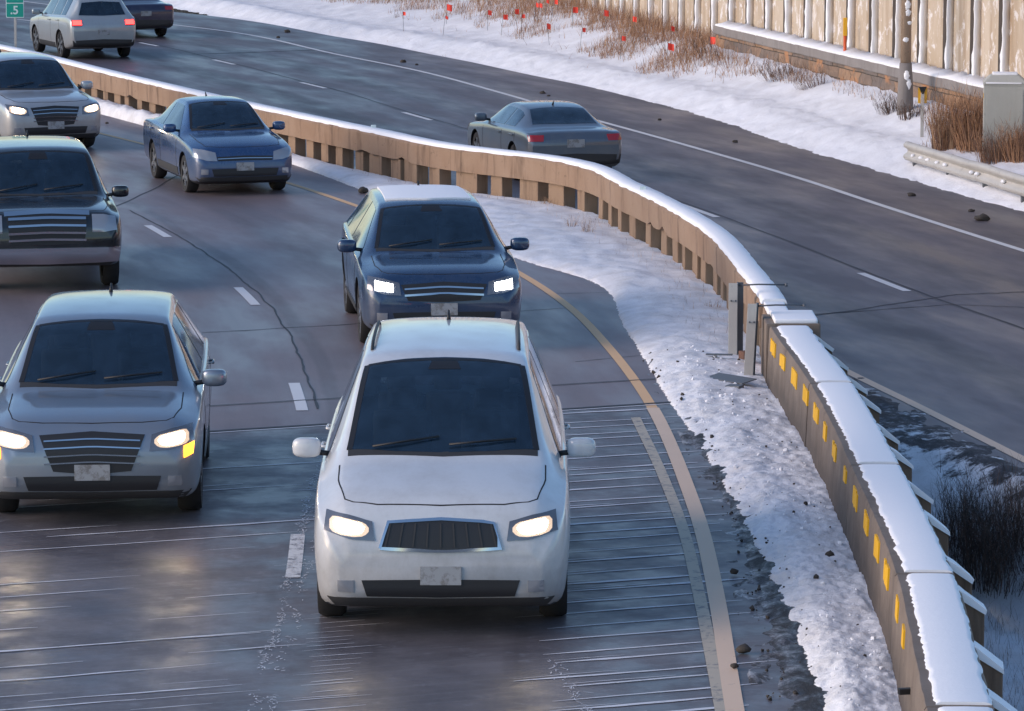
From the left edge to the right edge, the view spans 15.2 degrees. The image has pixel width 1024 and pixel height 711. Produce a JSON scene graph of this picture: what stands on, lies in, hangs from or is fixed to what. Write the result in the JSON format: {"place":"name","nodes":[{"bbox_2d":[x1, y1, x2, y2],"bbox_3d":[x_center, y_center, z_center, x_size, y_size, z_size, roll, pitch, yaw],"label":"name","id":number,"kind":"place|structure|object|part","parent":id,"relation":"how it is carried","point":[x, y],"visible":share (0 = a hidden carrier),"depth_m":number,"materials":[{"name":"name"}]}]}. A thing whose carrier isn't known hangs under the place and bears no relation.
{"place":"outdoors","nodes":[
{"label":"outdoors","id":0,"kind":"place"},
{"bbox_2d":[0,49,100,146],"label":"crossover","id":1,"kind":"object","parent":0,"point":[41,94],"visible":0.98,"depth_m":70.69,"materials":[{"name":"silver metal"}]},
{"bbox_2d":[18,8,207,63],"bbox_3d":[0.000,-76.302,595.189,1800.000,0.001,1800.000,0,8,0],"label":"ground","id":2,"kind":"structure","parent":0,"point":[181,11],"depth_m":160.42,"materials":[{"name":"white snow"}]},
{"bbox_2d":[0,41,355,168],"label":"shoulder","id":3,"kind":"object","parent":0,"point":[9,44],"visible":0.01,"depth_m":107.00},
{"bbox_2d":[6,0,23,46],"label":"mile marker","id":4,"kind":"object","parent":3,"relation":"on","point":[15,9],"visible":0.94,"depth_m":90.21,"materials":[{"name":"metal"}]},
{"bbox_2d":[0,44,786,355],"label":"concrete guard rail","id":5,"kind":"object","parent":3,"relation":"on","point":[706,250],"visible":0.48,"depth_m":61.74,"materials":[{"name":"beige concrete"}]},
{"bbox_2d":[0,114,667,431],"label":"road","id":6,"kind":"structure","parent":0,"point":[249,276],"depth_m":50.12,"materials":[{"name":"grey asphalt"}]},
{"bbox_2d":[0,130,128,284],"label":"sport utility vehicle","id":7,"kind":"object","parent":6,"relation":"on","point":[58,207],"visible":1,"depth_m":50.26,"materials":[{"name":"black paint"}]},
{"bbox_3d":[-5.593,-2.467,51.863,0.244,0.559,1.271,-1,8,-10],"label":"side window","id":8,"kind":"part","parent":7,"relation":"part of","materials":[{"name":"black glass"}]},
{"bbox_2d":[143,92,291,191],"bbox_3d":[-4.979,-3.636,64.583,2.071,1.490,4.397,-2,8,-17],"label":"sedan","id":9,"kind":"object","parent":6,"relation":"on","point":[193,142],"visible":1,"depth_m":63.37,"materials":[{"name":"blue paint"}]},
{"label":"side window","id":10,"kind":"part","parent":9,"relation":"part of","materials":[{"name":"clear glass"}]},
{"bbox_3d":[-5.575,-3.979,64.210,0.261,0.415,1.182,-2,8,-17],"label":"side window","id":11,"kind":"part","parent":9,"relation":"part of","materials":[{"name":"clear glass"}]},
{"bbox_2d":[358,187,368,192],"bbox_3d":[-2.439,-2.717,63.007,0.176,0.114,0.140,0,8,0],"label":"dirt clod","id":12,"kind":"object","parent":6,"relation":"on","point":[363,190],"visible":0.99,"depth_m":62.97,"materials":[{"name":"black soil"}]},
{"bbox_2d":[0,378,796,710],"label":"bridge deck","id":13,"kind":"structure","parent":6,"relation":"on","point":[146,604],"depth_m":30.17,"materials":[{"name":"concrete"}]},
{"bbox_2d":[0,283,226,511],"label":"crossover","id":14,"kind":"object","parent":13,"relation":"on","point":[105,394],"visible":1,"depth_m":34.39,"materials":[{"name":"silver metal"}]},
{"bbox_2d":[2,315,36,387],"bbox_3d":[-4.548,-0.042,35.491,0.271,0.519,1.271,0,8,-3],"label":"side window","id":15,"kind":"structure","parent":14,"relation":"in","point":[11,366],"depth_m":35.32,"materials":[{"name":"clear glass"}]},
{"bbox_2d":[12,306,41,358],"bbox_3d":[-4.608,-0.227,36.599,0.274,0.472,0.820,0,8,-3],"label":"side window","id":16,"kind":"structure","parent":14,"relation":"in","point":[41,306],"depth_m":36.34,"materials":[{"name":"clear glass"}]},
{"bbox_2d":[173,313,201,386],"bbox_3d":[-3.022,-0.054,35.574,0.271,0.519,1.271,0,8,-3],"label":"side window","id":17,"kind":"structure","parent":14,"relation":"in","point":[194,363],"depth_m":35.65,"materials":[{"name":"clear glass"}]},
{"bbox_2d":[174,303,203,359],"bbox_3d":[-3.086,-0.238,36.682,0.275,0.472,0.820,0,8,-3],"label":"side window","id":18,"kind":"structure","parent":14,"relation":"in","point":[194,338],"depth_m":36.61,"materials":[{"name":"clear glass"}]},
{"bbox_2d":[177,299,203,343],"bbox_3d":[-3.131,-0.341,37.353,0.275,0.432,0.520,0,8,-3],"label":"quarter window","id":19,"kind":"structure","parent":14,"relation":"in","point":[190,320],"depth_m":37.29,"materials":[{"name":"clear glass"}]},
{"bbox_2d":[292,310,595,615],"bbox_3d":[-0.540,0.823,31.462,2.410,2.011,4.978,0,8,0],"label":"crossover","id":20,"kind":"object","parent":13,"relation":"on","point":[443,479],"visible":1,"depth_m":29.72,"materials":[{"name":"white paint"}]},
{"bbox_3d":[-1.344,0.390,31.028,0.267,0.676,1.270,0,8,0],"label":"side window","id":21,"kind":"part","parent":20,"relation":"part of","materials":[{"name":"black glass"}]},
{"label":"side window","id":22,"kind":"part","parent":20,"relation":"part of","materials":[{"name":"black glass"}]},
{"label":"quarter window","id":23,"kind":"part","parent":20,"relation":"part of","materials":[{"name":"black glass"}]},
{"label":"side window","id":24,"kind":"part","parent":20,"relation":"part of","materials":[{"name":"black glass"}]},
{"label":"side window","id":25,"kind":"part","parent":20,"relation":"part of","materials":[{"name":"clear glass"}]},
{"bbox_2d":[730,568,738,573],"bbox_3d":[1.829,1.775,31.615,0.073,0.048,0.063,0,8,0],"label":"dirt clod","id":26,"kind":"object","parent":13,"relation":"on","point":[734,571],"visible":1,"depth_m":31.59,"materials":[{"name":"soil"}]},
{"bbox_2d":[730,663,738,668],"bbox_3d":[1.631,2.273,28.152,0.063,0.040,0.055,-5,10,-32],"label":"dirt clod","id":27,"kind":"object","parent":13,"relation":"on","point":[734,665],"visible":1,"depth_m":28.14,"materials":[{"name":"soil"}]},
{"bbox_2d":[736,643,750,653],"bbox_3d":[1.728,2.190,28.686,0.121,0.073,0.097,0,8,0],"label":"dirt clod","id":28,"kind":"object","parent":13,"relation":"on","point":[744,648],"visible":1,"depth_m":28.66,"materials":[{"name":"brown soil"}]},
{"bbox_2d":[92,97,726,308],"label":"snow bank","id":29,"kind":"structure","parent":6,"relation":"on","point":[621,276],"depth_m":54.75,"materials":[{"name":"white snow"}]},
{"bbox_2d":[352,169,727,337],"bbox_3d":[0.835,-1.731,55.580,2.332,0.217,22.460,-2,8,-13],"label":"grass stubble","id":30,"kind":"object","parent":29,"relation":"on","point":[599,242],"depth_m":55.18,"materials":[{"name":"beige"}]},
{"bbox_2d":[564,215,585,226],"bbox_3d":[0.929,-1.997,57.288,0.367,0.264,0.293,-4,9,-27],"label":"grass tuft","id":31,"kind":"object","parent":29,"relation":"on","point":[572,222],"visible":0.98,"depth_m":57.24,"materials":[{"name":"beige plant"}]},
{"bbox_2d":[578,216,597,231],"bbox_3d":[1.143,-1.914,56.659,0.412,0.301,0.430,0,8,0],"label":"grass tuft","id":32,"kind":"object","parent":29,"relation":"on","point":[588,225],"visible":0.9,"depth_m":56.69,"materials":[{"name":"beige plant"}]},
{"bbox_2d":[337,181,528,342],"bbox_3d":[-1.028,-1.180,46.832,2.304,1.638,4.778,-1,8,-6],"label":"hatchback","id":33,"kind":"object","parent":6,"relation":"on","point":[411,251],"visible":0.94,"depth_m":45.57,"materials":[{"name":"blue paint"}]},
{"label":"quarter window","id":34,"kind":"part","parent":33,"relation":"part of","materials":[{"name":"black glass"}]},
{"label":"side window","id":35,"kind":"part","parent":33,"relation":"part of","materials":[{"name":"black glass"}]},
{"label":"side window","id":36,"kind":"part","parent":33,"relation":"part of","materials":[{"name":"black glass"}]},
{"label":"side window","id":37,"kind":"part","parent":33,"relation":"part of","materials":[{"name":"black glass"}]},
{"bbox_2d":[635,344,827,710],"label":"slush","id":38,"kind":"object","parent":6,"relation":"on","point":[787,651],"visible":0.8,"depth_m":29.98,"materials":[{"name":"grey snow"}]},
{"bbox_2d":[728,282,787,354],"bbox_3d":[2.808,-0.362,43.884,0.680,0.950,0.189,0,8,0],"label":"steel post","id":39,"kind":"object","parent":6,"relation":"on","point":[735,329],"visible":0.73,"depth_m":43.83,"materials":[{"name":"grey metal"}]},
{"bbox_2d":[617,301,900,710],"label":"snow bank","id":40,"kind":"structure","parent":6,"relation":"on","point":[657,329],"depth_m":34.91,"materials":[{"name":"white snow"}]},
{"bbox_2d":[706,353,732,355],"bbox_3d":[2.341,-0.012,43.406,0.300,0.012,0.080,1,8,9],"label":"metal strip","id":41,"kind":"object","parent":40,"relation":"on","point":[719,354],"visible":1,"depth_m":43.37,"materials":[{"name":"grey metal"}]},
{"bbox_2d":[710,373,756,388],"bbox_3d":[2.321,0.277,41.465,0.370,0.108,0.924,-4,9,-28],"label":"metal plate","id":42,"kind":"object","parent":40,"relation":"on","point":[740,381],"visible":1,"depth_m":41.45,"materials":[{"name":"grey metal"}]},
{"bbox_2d":[739,350,744,359],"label":"rusty block","id":43,"kind":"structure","parent":40,"relation":"on","point":[741,354],"depth_m":43.12,"materials":[{"name":"metal"}]},
{"bbox_2d":[643,345,884,709],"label":"snow crumbs","id":44,"kind":"object","parent":40,"relation":"on","point":[815,576],"visible":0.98,"depth_m":34.03,"materials":[{"name":"white snow"}]},
{"bbox_2d":[825,550,834,556],"bbox_3d":[2.603,1.623,31.482,0.076,0.050,0.062,4,9,25],"label":"dirt clod","id":45,"kind":"object","parent":40,"relation":"on","point":[829,553],"visible":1,"depth_m":31.46,"materials":[{"name":"soil"}]},
{"bbox_2d":[744,302,805,375],"bbox_3d":[2.871,-0.103,42.070,0.687,0.950,0.191,0,8,0],"label":"steel post","id":46,"kind":"object","parent":6,"relation":"on","point":[751,339],"visible":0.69,"depth_m":41.99,"materials":[{"name":"grey metal"}]},
{"bbox_2d":[0,0,1023,470],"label":"road","id":47,"kind":"structure","parent":0,"point":[916,302],"depth_m":65.99,"materials":[{"name":"grey asphalt"}]},
{"bbox_2d":[30,0,135,57],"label":"crossover","id":48,"kind":"object","parent":47,"relation":"on","point":[64,27],"visible":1,"depth_m":102.69,"materials":[{"name":"grey paint"}]},
{"bbox_2d":[42,0,58,13],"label":"side window","id":49,"kind":"structure","parent":48,"relation":"in","point":[51,6],"depth_m":104.44,"materials":[{"name":"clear glass"}]},
{"bbox_2d":[53,0,66,14],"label":"side window","id":50,"kind":"structure","parent":48,"relation":"in","point":[58,10],"depth_m":103.55,"materials":[{"name":"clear glass"}]},
{"bbox_2d":[61,0,72,14],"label":"quarter window","id":51,"kind":"structure","parent":48,"relation":"in","point":[68,4],"depth_m":102.92,"materials":[{"name":"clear glass"}]},
{"bbox_2d":[79,1,124,15],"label":"rear window","id":52,"kind":"structure","parent":48,"relation":"in","point":[99,8],"depth_m":102.60,"materials":[{"name":"black glass"}]},
{"bbox_2d":[122,0,173,35],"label":"sedan","id":53,"kind":"object","parent":47,"relation":"on","point":[157,16],"visible":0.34,"depth_m":112.02,"materials":[{"name":"blue paint"}]},
{"bbox_2d":[467,100,621,179],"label":"sedan","id":54,"kind":"object","parent":47,"relation":"on","point":[565,129],"visible":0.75,"depth_m":69.20,"materials":[{"name":"grey paint"}]},
{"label":"side window","id":55,"kind":"part","parent":54,"relation":"part of","materials":[{"name":"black glass"}]},
{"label":"side window","id":56,"kind":"part","parent":54,"relation":"part of","materials":[{"name":"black glass"}]},
{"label":"rear window","id":57,"kind":"part","parent":54,"relation":"part of","materials":[{"name":"black glass"}]},
{"bbox_2d":[974,213,989,220],"bbox_3d":[7.653,-2.228,62.615,0.242,0.173,0.196,-4,9,-28],"label":"dirt clod","id":58,"kind":"object","parent":47,"relation":"on","point":[982,217],"visible":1,"depth_m":62.56,"materials":[{"name":"black soil"}]},
{"bbox_2d":[161,0,1023,210],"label":"snow field","id":59,"kind":"structure","parent":0,"point":[825,119],"depth_m":90.83,"materials":[{"name":"white snow"}]},
{"bbox_2d":[446,4,451,23],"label":"marker flag","id":60,"kind":"object","parent":59,"relation":"on","point":[448,7],"visible":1,"depth_m":112.29,"materials":[{"name":"red plastic"}]},
{"bbox_2d":[501,14,507,34],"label":"marker flag","id":61,"kind":"object","parent":59,"relation":"on","point":[505,17],"visible":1,"depth_m":107.11,"materials":[{"name":"red plastic"}]},
{"bbox_2d":[326,0,763,81],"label":"dry weeds","id":62,"kind":"object","parent":59,"relation":"on","point":[643,22],"visible":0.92,"depth_m":100.27,"materials":[{"name":"brown plant"}]},
{"bbox_2d":[572,7,577,24],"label":"marker flag","id":63,"kind":"object","parent":59,"relation":"on","point":[575,9],"visible":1,"depth_m":104.66,"materials":[{"name":"red plastic"}]},
{"bbox_2d":[604,10,608,25],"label":"marker flag","id":64,"kind":"object","parent":59,"relation":"on","point":[606,12],"visible":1,"depth_m":102.05,"materials":[{"name":"red metal"}]},
{"bbox_2d":[620,36,625,58],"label":"marker flag","id":65,"kind":"object","parent":59,"relation":"on","point":[623,38],"visible":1,"depth_m":96.08,"materials":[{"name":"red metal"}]},
{"bbox_2d":[630,25,665,54],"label":"sapling","id":66,"kind":"object","parent":59,"relation":"on","point":[654,39],"visible":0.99,"depth_m":94.41,"materials":[{"name":"grey"}]},
{"bbox_2d":[666,43,673,64],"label":"marker flag","id":67,"kind":"object","parent":59,"relation":"on","point":[670,47],"visible":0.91,"depth_m":92.23,"materials":[{"name":"red plastic"}]},
{"bbox_2d":[387,25,978,152],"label":"grass stubble","id":68,"kind":"object","parent":59,"relation":"on","point":[792,73],"depth_m":84.94,"materials":[{"name":"brown"}]},
{"bbox_2d":[685,26,707,55],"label":"sapling","id":69,"kind":"object","parent":59,"relation":"on","point":[693,41],"visible":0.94,"depth_m":92.18,"materials":[{"name":"grey"}]},
{"bbox_2d":[686,23,720,66],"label":"sapling","id":70,"kind":"object","parent":59,"relation":"on","point":[711,49],"visible":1,"depth_m":89.91,"materials":[{"name":"grey"}]},
{"bbox_2d":[710,37,714,52],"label":"marker flag","id":71,"kind":"object","parent":59,"relation":"on","point":[713,38],"visible":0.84,"depth_m":91.14,"materials":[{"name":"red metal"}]},
{"bbox_2d":[748,56,795,81],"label":"shrub","id":72,"kind":"object","parent":59,"relation":"on","point":[770,71],"visible":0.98,"depth_m":85.39,"materials":[{"name":"grey plant"}]},
{"bbox_2d":[566,0,1023,77],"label":"noise wall","id":73,"kind":"structure","parent":59,"relation":"on","point":[983,38],"depth_m":80.63,"materials":[{"name":"beige wood"}]},
{"bbox_2d":[784,64,829,89],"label":"shrub","id":74,"kind":"object","parent":59,"relation":"on","point":[810,77],"visible":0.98,"depth_m":82.83,"materials":[{"name":"grey plant"}]},
{"bbox_2d":[713,20,984,108],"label":"stone wall","id":75,"kind":"structure","parent":59,"relation":"on","point":[863,68],"depth_m":82.62,"materials":[{"name":"stone"}]},
{"bbox_2d":[843,18,846,50],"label":"marker post","id":76,"kind":"object","parent":75,"relation":"on","point":[844,34],"visible":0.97,"depth_m":82.88,"materials":[{"name":"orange plastic"}]},
{"bbox_2d":[872,86,897,114],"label":"shrub","id":77,"kind":"object","parent":59,"relation":"on","point":[886,107],"visible":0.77,"depth_m":76.60,"materials":[{"name":"grey plant"}]},
{"bbox_2d":[897,0,912,114],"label":"light pole","id":78,"kind":"object","parent":59,"relation":"on","point":[905,84],"visible":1,"depth_m":75.69,"materials":[{"name":"concrete"}]},
{"bbox_2d":[893,99,930,120],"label":"shrub","id":79,"kind":"object","parent":59,"relation":"on","point":[905,110],"visible":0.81,"depth_m":75.09,"materials":[{"name":"grey plant"}]},
{"bbox_2d":[918,87,926,136],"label":"delineator post","id":80,"kind":"object","parent":59,"relation":"on","point":[922,91],"visible":0.68,"depth_m":72.68,"materials":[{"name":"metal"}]},
{"bbox_2d":[910,73,982,150],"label":"dry grass clump","id":81,"kind":"object","parent":59,"relation":"on","point":[941,139],"visible":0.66,"depth_m":70.49,"materials":[{"name":"brown plant"}]},
{"bbox_2d":[934,84,982,151],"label":"dry grass clump","id":82,"kind":"object","parent":59,"relation":"on","point":[962,137],"visible":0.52,"depth_m":69.89,"materials":[{"name":"brown plant"}]},
{"bbox_2d":[903,141,1023,202],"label":"guard rail","id":83,"kind":"object","parent":59,"relation":"on","point":[984,174],"visible":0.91,"depth_m":67.16,"materials":[{"name":"metal"}]},
{"bbox_2d":[964,123,1023,163],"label":"dry grass clump","id":84,"kind":"object","parent":59,"relation":"on","point":[982,157],"visible":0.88,"depth_m":67.97,"materials":[{"name":"brown plant"}]},
{"bbox_2d":[982,111,1023,162],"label":"dry grass clump","id":85,"kind":"object","parent":59,"relation":"on","point":[1017,144],"visible":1,"depth_m":67.51,"materials":[{"name":"brown plant"}]},
{"bbox_2d":[983,72,1023,159],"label":"utility cabinet","id":86,"kind":"object","parent":59,"relation":"on","point":[1003,94],"visible":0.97,"depth_m":68.25,"materials":[{"name":"metal"}]},
{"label":"door","id":87,"kind":"part","parent":86,"relation":"part of","materials":[{"name":"paint"}]},
{"bbox_2d":[850,377,1023,710],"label":"median ground","id":88,"kind":"structure","parent":0,"point":[919,448],"depth_m":39.28,"materials":[{"name":"white snow"}]},
{"bbox_2d":[763,302,787,313],"bbox_3d":[2.941,0.031,42.879,0.300,1.175,0.830,0,8,0],"label":"broken rail end","id":89,"kind":"object","parent":88,"relation":"on","point":[766,309],"visible":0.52,"depth_m":42.76,"materials":[{"name":"concrete"}]},
{"bbox_2d":[761,310,820,381],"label":"end block","id":90,"kind":"structure","parent":88,"relation":"on","point":[790,317],"depth_m":41.69,"materials":[{"name":"concrete"}]},
{"bbox_2d":[766,325,867,446],"bbox_3d":[3.137,1.065,39.605,0.672,2.233,4.179,0,8,-2],"label":"barrier section","id":91,"kind":"object","parent":88,"relation":"on","point":[801,358],"visible":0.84,"depth_m":39.32,"materials":[{"name":"concrete"}]},
{"bbox_2d":[806,382,913,535],"bbox_3d":[3.188,1.687,35.241,0.678,2.233,4.686,0,8,0],"label":"barrier section","id":92,"kind":"object","parent":88,"relation":"on","point":[845,431],"visible":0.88,"depth_m":34.88,"materials":[{"name":"concrete"}]},
{"bbox_2d":[846,464,973,653],"bbox_3d":[3.146,2.352,30.580,0.672,2.232,4.690,0,8,1],"label":"barrier section","id":93,"kind":"object","parent":88,"relation":"on","point":[894,527],"visible":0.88,"depth_m":30.28,"materials":[{"name":"concrete"}]},
{"bbox_2d":[890,573,1016,710],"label":"barrier section","id":94,"kind":"object","parent":88,"relation":"on","point":[941,655],"visible":0.98,"depth_m":25.87,"materials":[{"name":"concrete"}]},
{"bbox_2d":[897,687,910,694],"bbox_3d":[2.615,2.230,25.525,0.100,0.040,0.050,-2,8,-11],"label":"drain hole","id":95,"kind":"object","parent":94,"relation":"attached to","point":[904,691],"visible":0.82,"depth_m":25.50,"materials":[{"name":"black rubber"}]},
{"bbox_2d":[924,706,993,710],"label":"barrier section","id":96,"kind":"object","parent":88,"relation":"on","point":[957,708],"visible":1,"depth_m":23.83,"materials":[{"name":"concrete"}]},
{"bbox_2d":[932,502,1001,564],"bbox_3d":[4.362,1.742,37.919,1.292,0.650,1.309,-2,8,-12],"label":"brush","id":97,"kind":"object","parent":88,"relation":"on","point":[959,539],"visible":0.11,"depth_m":37.66,"materials":[{"name":"grey"}]},
{"bbox_2d":[925,446,1023,553],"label":"brush","id":98,"kind":"object","parent":88,"relation":"on","point":[1019,522],"visible":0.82,"depth_m":37.44,"materials":[{"name":"grey"}]},
{"bbox_2d":[925,467,1023,553],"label":"brush","id":99,"kind":"object","parent":88,"relation":"on","point":[952,506],"visible":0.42,"depth_m":37.75,"materials":[{"name":"grey"}]},
{"bbox_2d":[931,490,1023,592],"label":"brush","id":100,"kind":"object","parent":88,"relation":"on","point":[967,548],"visible":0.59,"depth_m":36.99,"materials":[{"name":"grey"}]},
{"bbox_2d":[937,474,1023,575],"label":"brush","id":101,"kind":"object","parent":88,"relation":"on","point":[999,536],"visible":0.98,"depth_m":36.84,"materials":[{"name":"grey"}]},
{"bbox_2d":[953,518,1023,598],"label":"brush","id":102,"kind":"object","parent":88,"relation":"on","point":[994,582],"visible":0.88,"depth_m":36.68,"materials":[{"name":"grey"}]},
{"bbox_2d":[977,545,1023,708],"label":"grass stubble","id":103,"kind":"object","parent":88,"relation":"on","point":[1007,642],"depth_m":35.24,"materials":[{"name":"brown plant"}]}
]}

